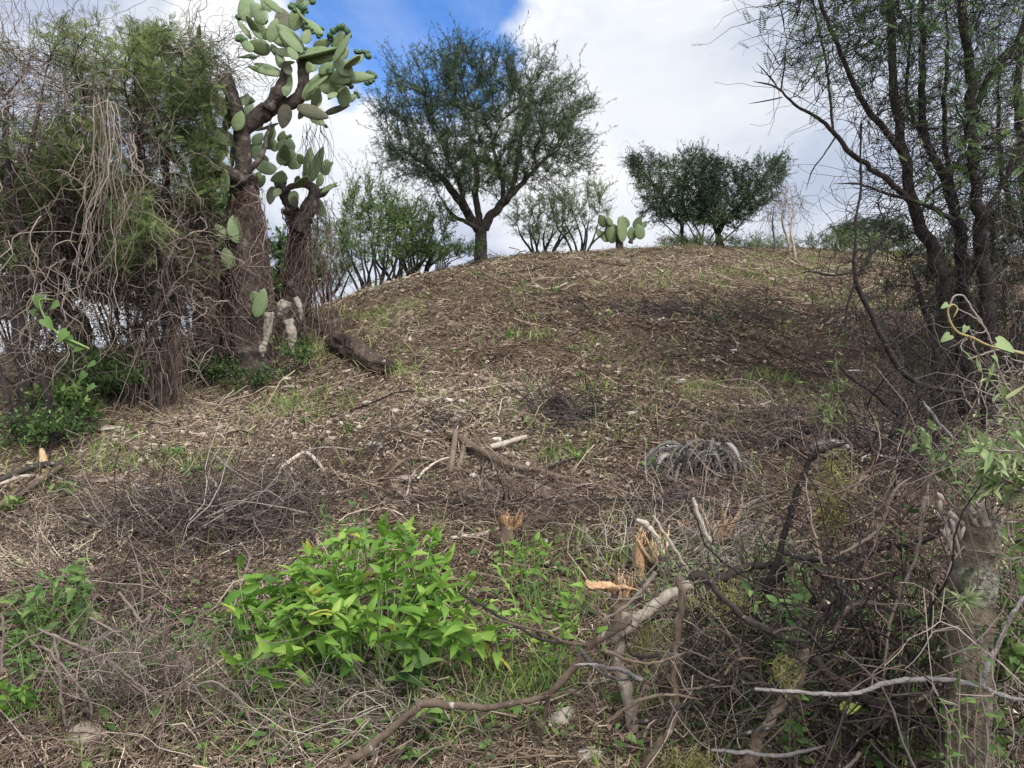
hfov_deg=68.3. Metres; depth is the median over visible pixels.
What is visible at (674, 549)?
dead branch
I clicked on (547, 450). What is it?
weed
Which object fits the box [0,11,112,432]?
acacia tree
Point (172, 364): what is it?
dry vine
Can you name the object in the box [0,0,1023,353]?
sky
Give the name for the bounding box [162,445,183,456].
weed
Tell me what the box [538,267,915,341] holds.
twig heap
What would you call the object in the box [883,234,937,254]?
scrub
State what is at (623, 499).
fallen branch
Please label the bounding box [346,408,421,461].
twig heap
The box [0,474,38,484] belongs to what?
fallen branch
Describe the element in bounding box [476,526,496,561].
stick
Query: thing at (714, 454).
dead agave
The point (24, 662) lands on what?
weed
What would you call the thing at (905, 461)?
dead branch
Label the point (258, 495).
twig heap
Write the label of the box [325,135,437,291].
shrub
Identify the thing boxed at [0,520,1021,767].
ground cover
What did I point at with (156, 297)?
dead shrub
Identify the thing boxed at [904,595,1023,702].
dead branch
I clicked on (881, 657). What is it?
dead branch
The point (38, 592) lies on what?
weed
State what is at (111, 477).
stone
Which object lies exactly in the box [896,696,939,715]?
dead branch
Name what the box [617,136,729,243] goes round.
tree
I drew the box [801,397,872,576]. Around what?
moss beard
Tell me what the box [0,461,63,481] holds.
fallen branch
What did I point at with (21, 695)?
weed
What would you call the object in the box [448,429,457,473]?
fallen branch
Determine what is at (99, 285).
scrub
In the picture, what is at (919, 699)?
dead branch
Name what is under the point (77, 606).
weed
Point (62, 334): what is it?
heart leaf vine
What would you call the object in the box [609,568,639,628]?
splintered stump
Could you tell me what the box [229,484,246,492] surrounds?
stone
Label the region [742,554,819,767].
weed
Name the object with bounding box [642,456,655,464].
weed
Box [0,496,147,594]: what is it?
straw heap
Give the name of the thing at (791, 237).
dry sapling
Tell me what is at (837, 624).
dead branch
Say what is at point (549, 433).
stick
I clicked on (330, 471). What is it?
fallen branch
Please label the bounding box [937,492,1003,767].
tree stump
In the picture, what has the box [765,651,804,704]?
moss beard
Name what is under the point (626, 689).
dead branch
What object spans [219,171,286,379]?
dry vine
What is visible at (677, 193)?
shrub
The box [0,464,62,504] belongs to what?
fallen branch
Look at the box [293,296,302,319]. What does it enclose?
dead cactus stub
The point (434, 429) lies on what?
stick
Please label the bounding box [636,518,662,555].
dead branch
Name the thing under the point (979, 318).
vine tendril
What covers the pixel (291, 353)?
undergrowth bush
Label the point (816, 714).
dead branch
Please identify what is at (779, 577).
dead branch
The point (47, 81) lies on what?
dry vine
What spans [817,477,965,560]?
dead branch
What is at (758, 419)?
twig heap
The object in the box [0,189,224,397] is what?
dry vine
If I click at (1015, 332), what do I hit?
dry vine
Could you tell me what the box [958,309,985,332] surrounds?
vine tendril
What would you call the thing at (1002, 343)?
heart leaf vine
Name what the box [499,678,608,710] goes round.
dead branch
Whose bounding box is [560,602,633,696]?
dead branch
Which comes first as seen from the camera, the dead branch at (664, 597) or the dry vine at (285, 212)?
the dead branch at (664, 597)
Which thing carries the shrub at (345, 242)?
on the ground at (496, 360)
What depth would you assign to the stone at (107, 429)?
6.99 m
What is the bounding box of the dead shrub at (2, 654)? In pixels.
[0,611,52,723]
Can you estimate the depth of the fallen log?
8.24 m
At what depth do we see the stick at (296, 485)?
5.47 m
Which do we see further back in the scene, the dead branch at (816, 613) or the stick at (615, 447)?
the stick at (615, 447)
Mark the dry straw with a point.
(574, 742)
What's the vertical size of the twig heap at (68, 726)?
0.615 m
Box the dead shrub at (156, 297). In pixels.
[87,192,231,413]
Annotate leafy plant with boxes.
[216,510,486,698]
[220,554,261,657]
[386,635,443,704]
[416,707,496,755]
[468,598,536,679]
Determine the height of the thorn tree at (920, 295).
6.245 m
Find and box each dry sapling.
[757,188,787,251]
[768,185,802,255]
[777,180,805,258]
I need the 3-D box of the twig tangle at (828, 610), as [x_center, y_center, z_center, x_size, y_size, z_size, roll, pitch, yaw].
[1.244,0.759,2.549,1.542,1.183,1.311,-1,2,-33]
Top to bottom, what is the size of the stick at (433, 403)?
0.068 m
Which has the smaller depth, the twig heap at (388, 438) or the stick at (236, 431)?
the twig heap at (388, 438)
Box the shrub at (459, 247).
[404,231,486,270]
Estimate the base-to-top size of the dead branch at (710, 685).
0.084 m
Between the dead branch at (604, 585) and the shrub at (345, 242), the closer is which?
the dead branch at (604, 585)
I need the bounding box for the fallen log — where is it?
[324,330,397,374]
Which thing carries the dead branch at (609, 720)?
in the twig tangle at (723, 686)
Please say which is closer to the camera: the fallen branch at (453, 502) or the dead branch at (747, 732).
the dead branch at (747, 732)
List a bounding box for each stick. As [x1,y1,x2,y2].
[138,487,173,492]
[224,430,250,436]
[273,473,317,509]
[301,446,353,451]
[323,487,391,501]
[340,401,355,430]
[350,390,415,411]
[362,422,396,456]
[405,470,415,494]
[415,427,451,439]
[417,457,449,478]
[421,402,448,409]
[454,410,488,428]
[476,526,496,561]
[482,460,495,501]
[544,425,585,437]
[585,445,642,457]
[665,493,737,511]
[715,437,795,439]
[742,488,791,511]
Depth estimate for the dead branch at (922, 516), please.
2.42 m
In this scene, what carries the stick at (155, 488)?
on the ground at (496, 360)
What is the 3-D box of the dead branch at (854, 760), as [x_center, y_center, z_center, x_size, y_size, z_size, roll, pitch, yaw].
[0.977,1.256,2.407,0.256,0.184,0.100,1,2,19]
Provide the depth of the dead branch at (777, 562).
2.81 m
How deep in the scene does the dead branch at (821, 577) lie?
2.90 m
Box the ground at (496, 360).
[0,246,1023,767]
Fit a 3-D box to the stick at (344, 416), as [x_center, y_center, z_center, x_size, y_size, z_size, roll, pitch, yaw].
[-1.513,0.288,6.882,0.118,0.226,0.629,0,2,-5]
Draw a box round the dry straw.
[0,238,1023,767]
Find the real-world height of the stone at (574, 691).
0.049 m
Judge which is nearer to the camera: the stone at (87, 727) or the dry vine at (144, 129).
the stone at (87, 727)
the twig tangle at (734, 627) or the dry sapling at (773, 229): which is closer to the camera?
the twig tangle at (734, 627)
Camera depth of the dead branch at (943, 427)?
3.00 m
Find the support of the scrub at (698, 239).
on the ground at (496, 360)
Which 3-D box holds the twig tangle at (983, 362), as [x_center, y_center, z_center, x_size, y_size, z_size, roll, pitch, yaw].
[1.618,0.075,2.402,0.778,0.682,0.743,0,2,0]
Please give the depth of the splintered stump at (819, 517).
4.63 m
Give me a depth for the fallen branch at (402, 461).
5.87 m
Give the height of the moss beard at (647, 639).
0.332 m
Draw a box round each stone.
[66,720,105,750]
[97,476,126,483]
[98,425,123,431]
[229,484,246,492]
[281,385,300,390]
[318,316,348,335]
[390,475,415,483]
[442,397,453,401]
[491,437,501,441]
[550,706,575,726]
[564,689,580,700]
[577,746,602,762]
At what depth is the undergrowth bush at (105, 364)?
7.69 m
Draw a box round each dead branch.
[328,599,632,767]
[457,590,570,672]
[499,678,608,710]
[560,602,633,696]
[573,606,642,710]
[575,641,685,690]
[584,579,634,591]
[594,630,660,674]
[599,571,656,622]
[606,634,702,748]
[611,580,693,642]
[613,611,638,735]
[630,652,711,767]
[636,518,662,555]
[641,560,717,767]
[652,515,689,571]
[655,670,754,690]
[678,515,851,633]
[691,497,711,543]
[707,577,1023,767]
[709,615,795,694]
[711,745,825,757]
[718,651,792,748]
[719,648,774,730]
[731,688,812,767]
[738,557,787,627]
[740,599,851,658]
[740,648,809,767]
[754,625,1023,758]
[761,403,850,592]
[761,579,831,658]
[778,570,838,635]
[778,683,870,736]
[782,483,943,609]
[793,623,888,665]
[796,160,1021,453]
[806,564,852,601]
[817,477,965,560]
[821,496,980,677]
[832,588,887,654]
[841,421,979,484]
[843,622,894,665]
[843,751,861,767]
[855,527,921,577]
[871,685,935,736]
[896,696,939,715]
[897,753,939,762]
[898,530,948,588]
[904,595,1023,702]
[906,666,941,708]
[919,658,1016,714]
[921,401,963,445]
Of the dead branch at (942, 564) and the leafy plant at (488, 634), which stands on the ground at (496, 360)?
the leafy plant at (488, 634)
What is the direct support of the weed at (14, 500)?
on the ground at (496, 360)
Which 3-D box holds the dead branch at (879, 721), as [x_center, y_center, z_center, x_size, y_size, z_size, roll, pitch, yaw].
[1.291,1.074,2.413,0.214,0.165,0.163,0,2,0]
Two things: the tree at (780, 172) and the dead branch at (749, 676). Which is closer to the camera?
the dead branch at (749, 676)
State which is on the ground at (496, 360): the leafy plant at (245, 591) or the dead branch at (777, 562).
the leafy plant at (245, 591)
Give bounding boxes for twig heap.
[0,393,411,615]
[0,450,345,699]
[0,568,370,767]
[120,602,547,767]
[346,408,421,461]
[354,430,675,552]
[402,398,468,437]
[492,353,663,443]
[528,458,846,609]
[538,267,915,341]
[581,413,830,537]
[639,353,1023,495]
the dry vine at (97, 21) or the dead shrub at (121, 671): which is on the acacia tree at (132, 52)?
the dry vine at (97, 21)
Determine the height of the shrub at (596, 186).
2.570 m
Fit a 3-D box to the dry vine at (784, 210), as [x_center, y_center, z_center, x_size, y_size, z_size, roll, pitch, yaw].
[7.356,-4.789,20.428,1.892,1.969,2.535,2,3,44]
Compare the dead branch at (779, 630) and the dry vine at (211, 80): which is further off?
the dry vine at (211, 80)
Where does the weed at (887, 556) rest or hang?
on the ground at (496, 360)
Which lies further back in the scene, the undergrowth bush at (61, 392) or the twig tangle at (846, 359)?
the undergrowth bush at (61, 392)
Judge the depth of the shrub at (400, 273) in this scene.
15.75 m
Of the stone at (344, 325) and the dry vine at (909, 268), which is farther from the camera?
the stone at (344, 325)
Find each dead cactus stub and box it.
[258,312,273,356]
[276,299,291,318]
[282,318,296,351]
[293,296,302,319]
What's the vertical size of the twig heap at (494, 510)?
0.692 m
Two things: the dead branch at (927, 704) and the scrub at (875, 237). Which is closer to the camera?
the dead branch at (927, 704)
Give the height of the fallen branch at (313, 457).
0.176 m
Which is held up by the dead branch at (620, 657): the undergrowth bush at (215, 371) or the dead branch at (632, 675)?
the dead branch at (632, 675)
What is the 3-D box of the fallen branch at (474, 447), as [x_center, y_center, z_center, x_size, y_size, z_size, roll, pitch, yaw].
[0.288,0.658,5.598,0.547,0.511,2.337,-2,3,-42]
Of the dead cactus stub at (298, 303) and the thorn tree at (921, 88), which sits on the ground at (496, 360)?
the thorn tree at (921, 88)
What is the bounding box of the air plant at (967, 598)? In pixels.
[937,580,988,621]
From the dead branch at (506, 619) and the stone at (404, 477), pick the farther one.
the stone at (404, 477)
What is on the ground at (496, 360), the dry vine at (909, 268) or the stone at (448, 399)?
the stone at (448, 399)
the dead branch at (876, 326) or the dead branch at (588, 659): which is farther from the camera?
the dead branch at (876, 326)
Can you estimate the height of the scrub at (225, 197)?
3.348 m
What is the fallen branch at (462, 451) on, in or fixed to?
on the ground at (496, 360)
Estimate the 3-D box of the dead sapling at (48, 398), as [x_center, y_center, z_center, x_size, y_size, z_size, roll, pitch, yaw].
[-4.303,0.033,6.947,0.210,1.182,0.706,-2,3,-42]
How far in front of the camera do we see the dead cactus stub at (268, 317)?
8.41 m
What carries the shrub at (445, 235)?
on the ground at (496, 360)
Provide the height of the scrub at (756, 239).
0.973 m
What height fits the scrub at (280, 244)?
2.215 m
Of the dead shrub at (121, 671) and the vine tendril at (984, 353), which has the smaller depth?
the vine tendril at (984, 353)
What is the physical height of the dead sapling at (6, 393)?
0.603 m
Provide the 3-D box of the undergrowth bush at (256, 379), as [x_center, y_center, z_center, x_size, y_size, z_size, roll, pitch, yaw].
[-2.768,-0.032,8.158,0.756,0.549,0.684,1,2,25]
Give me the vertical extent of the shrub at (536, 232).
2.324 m
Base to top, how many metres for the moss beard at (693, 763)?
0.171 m
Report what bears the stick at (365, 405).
on the ground at (496, 360)
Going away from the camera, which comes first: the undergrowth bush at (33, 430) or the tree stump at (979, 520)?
the tree stump at (979, 520)
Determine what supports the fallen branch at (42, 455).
on the ground at (496, 360)
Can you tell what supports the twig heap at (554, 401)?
on the ground at (496, 360)
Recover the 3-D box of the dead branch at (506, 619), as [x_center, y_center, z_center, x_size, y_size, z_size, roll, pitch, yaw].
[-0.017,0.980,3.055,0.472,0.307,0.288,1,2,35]
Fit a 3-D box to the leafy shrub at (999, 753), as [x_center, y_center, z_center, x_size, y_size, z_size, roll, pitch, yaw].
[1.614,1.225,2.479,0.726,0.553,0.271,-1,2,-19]
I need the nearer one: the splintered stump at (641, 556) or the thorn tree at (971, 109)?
the splintered stump at (641, 556)
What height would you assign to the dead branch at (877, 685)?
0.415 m
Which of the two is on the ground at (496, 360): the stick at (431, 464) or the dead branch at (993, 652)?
the stick at (431, 464)
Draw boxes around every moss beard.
[602,607,690,683]
[652,744,734,767]
[686,566,779,633]
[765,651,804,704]
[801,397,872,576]
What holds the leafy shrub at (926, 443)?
in the twig tangle at (890, 506)
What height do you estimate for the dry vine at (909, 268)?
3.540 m
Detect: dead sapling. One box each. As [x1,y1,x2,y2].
[0,367,29,422]
[31,324,57,438]
[72,368,117,425]
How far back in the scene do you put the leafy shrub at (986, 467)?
2.14 m
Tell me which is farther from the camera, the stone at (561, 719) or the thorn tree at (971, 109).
the thorn tree at (971, 109)
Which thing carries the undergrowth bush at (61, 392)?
on the ground at (496, 360)
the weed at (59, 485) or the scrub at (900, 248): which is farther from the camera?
the scrub at (900, 248)
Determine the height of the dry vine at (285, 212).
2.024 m
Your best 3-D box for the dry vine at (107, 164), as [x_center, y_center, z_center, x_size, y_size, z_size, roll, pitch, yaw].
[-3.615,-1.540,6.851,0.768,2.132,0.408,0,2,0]
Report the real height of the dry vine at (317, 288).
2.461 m
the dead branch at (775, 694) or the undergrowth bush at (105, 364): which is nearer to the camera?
the dead branch at (775, 694)
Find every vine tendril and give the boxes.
[949,294,1017,399]
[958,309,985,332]
[967,349,1023,359]
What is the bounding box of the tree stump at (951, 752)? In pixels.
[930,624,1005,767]
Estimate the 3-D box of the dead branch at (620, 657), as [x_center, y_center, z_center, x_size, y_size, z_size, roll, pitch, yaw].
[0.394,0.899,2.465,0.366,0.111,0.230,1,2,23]
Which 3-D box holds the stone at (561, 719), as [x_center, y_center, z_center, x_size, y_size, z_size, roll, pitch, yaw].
[0.211,1.351,3.060,0.113,0.078,0.092,-2,3,-40]
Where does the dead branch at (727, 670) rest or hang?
in the twig tangle at (723, 686)
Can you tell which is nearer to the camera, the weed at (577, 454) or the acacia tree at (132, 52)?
the weed at (577, 454)
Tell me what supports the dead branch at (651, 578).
in the twig tangle at (688, 623)
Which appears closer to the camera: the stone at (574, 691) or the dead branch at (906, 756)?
the dead branch at (906, 756)
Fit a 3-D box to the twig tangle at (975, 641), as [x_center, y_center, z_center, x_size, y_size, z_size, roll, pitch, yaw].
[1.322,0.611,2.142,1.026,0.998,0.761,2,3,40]
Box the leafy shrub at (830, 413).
[794,331,850,441]
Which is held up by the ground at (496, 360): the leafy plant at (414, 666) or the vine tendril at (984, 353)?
the leafy plant at (414, 666)
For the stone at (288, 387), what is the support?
on the ground at (496, 360)
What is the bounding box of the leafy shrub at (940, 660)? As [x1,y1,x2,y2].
[840,583,1000,736]
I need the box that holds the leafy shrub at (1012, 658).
[993,514,1023,704]
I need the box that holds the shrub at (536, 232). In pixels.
[498,177,589,252]
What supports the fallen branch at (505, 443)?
on the ground at (496, 360)
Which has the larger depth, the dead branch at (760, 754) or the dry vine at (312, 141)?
the dry vine at (312, 141)
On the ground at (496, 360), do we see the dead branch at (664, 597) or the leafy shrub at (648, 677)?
the leafy shrub at (648, 677)
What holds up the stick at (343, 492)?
on the ground at (496, 360)
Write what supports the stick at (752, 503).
on the ground at (496, 360)
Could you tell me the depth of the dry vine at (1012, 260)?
7.15 m
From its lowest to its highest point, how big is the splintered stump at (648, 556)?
0.438 m
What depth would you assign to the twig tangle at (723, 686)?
2.70 m
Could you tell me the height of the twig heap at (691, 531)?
0.692 m
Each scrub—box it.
[0,98,12,253]
[0,113,103,358]
[54,142,219,346]
[150,147,283,339]
[265,219,331,316]
[654,228,733,246]
[724,229,797,248]
[791,223,860,251]
[832,227,894,252]
[870,193,1023,369]
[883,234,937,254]
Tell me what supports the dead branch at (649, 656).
in the twig tangle at (723, 686)
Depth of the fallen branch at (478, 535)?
4.67 m
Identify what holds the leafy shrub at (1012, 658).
in the twig tangle at (878, 576)
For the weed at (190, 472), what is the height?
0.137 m
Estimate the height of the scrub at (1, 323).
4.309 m
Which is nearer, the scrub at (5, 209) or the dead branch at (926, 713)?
the dead branch at (926, 713)
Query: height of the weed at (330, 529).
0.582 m
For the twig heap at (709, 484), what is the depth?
5.19 m
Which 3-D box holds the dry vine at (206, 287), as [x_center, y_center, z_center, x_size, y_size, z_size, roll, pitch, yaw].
[-3.728,-1.067,8.525,1.771,2.203,2.280,-1,2,-25]
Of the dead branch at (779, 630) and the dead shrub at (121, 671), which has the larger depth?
the dead shrub at (121, 671)
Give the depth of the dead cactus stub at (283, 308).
8.63 m
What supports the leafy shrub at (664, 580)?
on the dry straw
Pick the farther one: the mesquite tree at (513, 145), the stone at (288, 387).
the mesquite tree at (513, 145)
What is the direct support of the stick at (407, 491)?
on the ground at (496, 360)
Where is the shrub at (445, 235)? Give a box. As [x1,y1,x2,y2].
[377,170,471,275]
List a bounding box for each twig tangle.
[554,500,833,767]
[568,488,992,767]
[615,438,1023,767]
[616,504,889,735]
[626,551,1023,767]
[677,327,1023,715]
[695,387,1023,767]
[718,271,930,491]
[748,304,1023,534]
[796,421,1023,766]
[855,394,1023,767]
[905,311,1023,527]
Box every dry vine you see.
[0,0,188,261]
[0,0,227,87]
[0,0,256,276]
[0,121,279,417]
[0,148,174,412]
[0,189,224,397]
[63,95,150,331]
[93,185,265,374]
[106,0,297,153]
[111,320,194,415]
[162,0,286,108]
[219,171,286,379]
[269,197,363,359]
[270,207,320,357]
[282,104,353,210]
[616,141,672,223]
[739,170,823,240]
[779,79,1023,424]
[801,223,1023,427]
[894,10,1023,362]
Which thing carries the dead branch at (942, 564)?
in the twig tangle at (878, 576)
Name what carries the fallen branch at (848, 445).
on the ground at (496, 360)
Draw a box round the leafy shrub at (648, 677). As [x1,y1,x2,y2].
[642,626,885,742]
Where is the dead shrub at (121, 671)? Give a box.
[16,563,248,754]
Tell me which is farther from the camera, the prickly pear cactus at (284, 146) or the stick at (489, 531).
the prickly pear cactus at (284, 146)
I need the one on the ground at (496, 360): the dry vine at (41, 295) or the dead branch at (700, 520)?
the dead branch at (700, 520)
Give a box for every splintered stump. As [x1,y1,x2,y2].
[498,509,522,550]
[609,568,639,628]
[633,523,647,580]
[635,518,672,585]
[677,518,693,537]
[700,498,742,551]
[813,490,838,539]
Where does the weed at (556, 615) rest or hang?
on the ground at (496, 360)
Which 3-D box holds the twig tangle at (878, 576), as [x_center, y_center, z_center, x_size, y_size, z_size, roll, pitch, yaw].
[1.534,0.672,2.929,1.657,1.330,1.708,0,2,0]
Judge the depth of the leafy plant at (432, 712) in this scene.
2.98 m
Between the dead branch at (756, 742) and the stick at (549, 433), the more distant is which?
the stick at (549, 433)
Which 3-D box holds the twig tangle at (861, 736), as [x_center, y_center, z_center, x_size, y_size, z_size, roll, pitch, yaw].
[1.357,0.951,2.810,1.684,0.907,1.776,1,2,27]
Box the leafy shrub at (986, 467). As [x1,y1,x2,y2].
[946,349,1023,586]
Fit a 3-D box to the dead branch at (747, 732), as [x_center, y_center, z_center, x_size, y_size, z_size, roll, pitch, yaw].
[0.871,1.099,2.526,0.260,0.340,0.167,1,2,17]
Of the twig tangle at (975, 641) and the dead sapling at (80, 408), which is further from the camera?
the dead sapling at (80, 408)
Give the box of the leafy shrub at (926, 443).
[896,414,1013,510]
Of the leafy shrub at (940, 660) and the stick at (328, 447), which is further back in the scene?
the stick at (328, 447)
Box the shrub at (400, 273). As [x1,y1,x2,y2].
[355,185,447,280]
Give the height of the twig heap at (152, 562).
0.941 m
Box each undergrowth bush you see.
[0,395,112,459]
[13,374,105,430]
[50,328,160,412]
[177,349,247,391]
[219,356,288,397]
[265,330,326,393]
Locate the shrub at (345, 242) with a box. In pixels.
[285,198,388,301]
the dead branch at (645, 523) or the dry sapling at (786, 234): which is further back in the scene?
the dry sapling at (786, 234)
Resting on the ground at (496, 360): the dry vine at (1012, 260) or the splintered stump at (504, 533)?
the splintered stump at (504, 533)
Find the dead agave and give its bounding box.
[633,433,776,484]
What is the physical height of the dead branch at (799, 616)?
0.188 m
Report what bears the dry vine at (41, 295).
hanging from the acacia tree at (23, 242)
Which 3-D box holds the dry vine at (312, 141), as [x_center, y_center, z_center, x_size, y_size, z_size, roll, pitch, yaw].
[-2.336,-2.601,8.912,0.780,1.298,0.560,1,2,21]
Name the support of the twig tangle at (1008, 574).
on the ground at (496, 360)
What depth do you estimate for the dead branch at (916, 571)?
2.97 m
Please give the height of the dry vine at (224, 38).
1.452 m
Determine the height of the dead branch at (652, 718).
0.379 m
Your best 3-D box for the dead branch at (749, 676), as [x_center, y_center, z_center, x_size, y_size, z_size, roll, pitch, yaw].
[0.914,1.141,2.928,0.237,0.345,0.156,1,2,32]
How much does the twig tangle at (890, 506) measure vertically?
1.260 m
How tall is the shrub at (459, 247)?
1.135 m
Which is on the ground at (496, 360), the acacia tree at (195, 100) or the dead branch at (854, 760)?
the acacia tree at (195, 100)
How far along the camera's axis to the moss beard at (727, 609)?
2.77 m
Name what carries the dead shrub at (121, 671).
on the ground at (496, 360)
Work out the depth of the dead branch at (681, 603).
2.68 m
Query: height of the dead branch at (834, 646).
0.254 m
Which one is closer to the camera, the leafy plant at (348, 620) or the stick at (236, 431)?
the leafy plant at (348, 620)
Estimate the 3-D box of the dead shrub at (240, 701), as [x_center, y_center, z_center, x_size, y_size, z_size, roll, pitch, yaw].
[-1.317,1.195,3.056,1.295,0.743,0.487,1,2,18]
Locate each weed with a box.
[0,495,23,511]
[0,563,84,650]
[0,677,43,730]
[5,627,50,689]
[43,477,80,494]
[61,558,102,652]
[107,461,126,468]
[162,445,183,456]
[177,463,202,476]
[318,492,373,597]
[484,564,607,689]
[503,330,517,337]
[505,530,552,613]
[544,448,562,459]
[567,344,581,351]
[571,450,585,460]
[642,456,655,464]
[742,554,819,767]
[877,504,938,767]
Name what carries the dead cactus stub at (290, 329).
on the ground at (496, 360)
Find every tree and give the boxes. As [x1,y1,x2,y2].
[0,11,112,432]
[17,0,199,397]
[99,10,244,381]
[354,10,617,260]
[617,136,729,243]
[684,135,797,246]
[691,0,1000,424]
[824,0,1023,417]
[865,0,1023,432]
[908,0,1023,395]
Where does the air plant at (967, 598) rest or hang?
on the twig tangle at (975, 641)
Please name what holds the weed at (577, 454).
on the ground at (496, 360)
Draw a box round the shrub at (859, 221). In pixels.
[827,213,914,250]
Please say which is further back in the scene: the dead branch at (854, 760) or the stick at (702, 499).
the stick at (702, 499)
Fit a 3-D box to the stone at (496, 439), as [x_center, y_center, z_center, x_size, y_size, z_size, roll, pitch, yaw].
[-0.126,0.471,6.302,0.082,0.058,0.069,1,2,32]
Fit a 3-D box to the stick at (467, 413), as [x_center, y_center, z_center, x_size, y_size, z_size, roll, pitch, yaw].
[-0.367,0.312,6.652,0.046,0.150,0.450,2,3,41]
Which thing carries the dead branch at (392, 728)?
on the ground at (496, 360)
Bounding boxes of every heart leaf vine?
[29,293,95,390]
[941,302,1023,361]
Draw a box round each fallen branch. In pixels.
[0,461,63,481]
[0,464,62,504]
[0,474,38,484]
[39,448,47,472]
[274,451,323,475]
[292,470,332,480]
[356,452,472,486]
[381,475,473,506]
[445,428,700,524]
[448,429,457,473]
[451,526,499,539]
[456,432,467,471]
[490,435,527,448]
[530,457,575,475]
[550,475,695,520]
[770,423,847,451]
[811,439,854,452]
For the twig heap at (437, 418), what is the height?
0.328 m
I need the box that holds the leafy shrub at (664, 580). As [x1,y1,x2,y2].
[638,526,822,595]
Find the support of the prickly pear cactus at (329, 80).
on the ground at (496, 360)
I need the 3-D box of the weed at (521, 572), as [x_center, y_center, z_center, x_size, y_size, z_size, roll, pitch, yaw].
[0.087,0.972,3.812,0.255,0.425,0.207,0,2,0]
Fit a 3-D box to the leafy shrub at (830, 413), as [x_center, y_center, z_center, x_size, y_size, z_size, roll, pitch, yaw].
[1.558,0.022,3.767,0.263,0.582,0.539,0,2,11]
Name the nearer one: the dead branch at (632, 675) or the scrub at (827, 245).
the dead branch at (632, 675)
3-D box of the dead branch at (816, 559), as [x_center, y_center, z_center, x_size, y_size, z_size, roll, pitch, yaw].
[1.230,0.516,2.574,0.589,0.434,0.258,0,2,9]
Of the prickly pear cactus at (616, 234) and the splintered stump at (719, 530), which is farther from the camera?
the prickly pear cactus at (616, 234)
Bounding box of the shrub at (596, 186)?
[533,170,617,252]
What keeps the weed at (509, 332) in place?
on the ground at (496, 360)
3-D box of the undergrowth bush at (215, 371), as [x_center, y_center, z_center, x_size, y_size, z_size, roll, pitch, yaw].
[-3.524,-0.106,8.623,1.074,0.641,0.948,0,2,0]
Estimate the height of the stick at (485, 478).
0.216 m
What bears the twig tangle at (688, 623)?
on the ground at (496, 360)
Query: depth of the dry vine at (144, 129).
7.68 m
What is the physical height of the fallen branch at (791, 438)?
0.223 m
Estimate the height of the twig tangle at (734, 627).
0.970 m
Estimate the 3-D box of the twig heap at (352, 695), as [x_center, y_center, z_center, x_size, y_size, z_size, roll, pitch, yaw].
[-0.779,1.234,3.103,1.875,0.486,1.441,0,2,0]
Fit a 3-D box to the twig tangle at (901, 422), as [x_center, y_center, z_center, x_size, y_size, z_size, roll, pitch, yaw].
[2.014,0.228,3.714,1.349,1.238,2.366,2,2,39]
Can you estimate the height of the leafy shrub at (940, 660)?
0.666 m
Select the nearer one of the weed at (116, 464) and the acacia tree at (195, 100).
the weed at (116, 464)
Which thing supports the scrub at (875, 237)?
on the ground at (496, 360)
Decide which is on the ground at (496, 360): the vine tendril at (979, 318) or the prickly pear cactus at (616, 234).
the prickly pear cactus at (616, 234)
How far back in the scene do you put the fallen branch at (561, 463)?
5.74 m
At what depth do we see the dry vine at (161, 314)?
7.39 m
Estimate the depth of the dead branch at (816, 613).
2.96 m
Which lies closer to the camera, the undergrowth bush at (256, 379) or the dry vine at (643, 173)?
the undergrowth bush at (256, 379)
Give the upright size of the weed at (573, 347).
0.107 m
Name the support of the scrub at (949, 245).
on the ground at (496, 360)
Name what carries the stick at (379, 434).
on the ground at (496, 360)
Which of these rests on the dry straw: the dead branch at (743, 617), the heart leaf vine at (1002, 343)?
the dead branch at (743, 617)
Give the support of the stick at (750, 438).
on the ground at (496, 360)
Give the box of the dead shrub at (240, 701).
[43,590,326,746]
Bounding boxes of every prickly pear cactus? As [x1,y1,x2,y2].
[157,24,262,373]
[190,0,376,379]
[244,104,338,358]
[596,214,646,249]
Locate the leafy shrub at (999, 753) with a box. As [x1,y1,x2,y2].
[899,696,1023,767]
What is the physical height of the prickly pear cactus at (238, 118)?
4.303 m
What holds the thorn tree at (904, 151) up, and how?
on the ground at (496, 360)
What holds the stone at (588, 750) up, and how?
on the ground at (496, 360)
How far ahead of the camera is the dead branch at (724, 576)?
2.86 m
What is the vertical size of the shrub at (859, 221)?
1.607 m
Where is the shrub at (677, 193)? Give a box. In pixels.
[636,171,770,245]

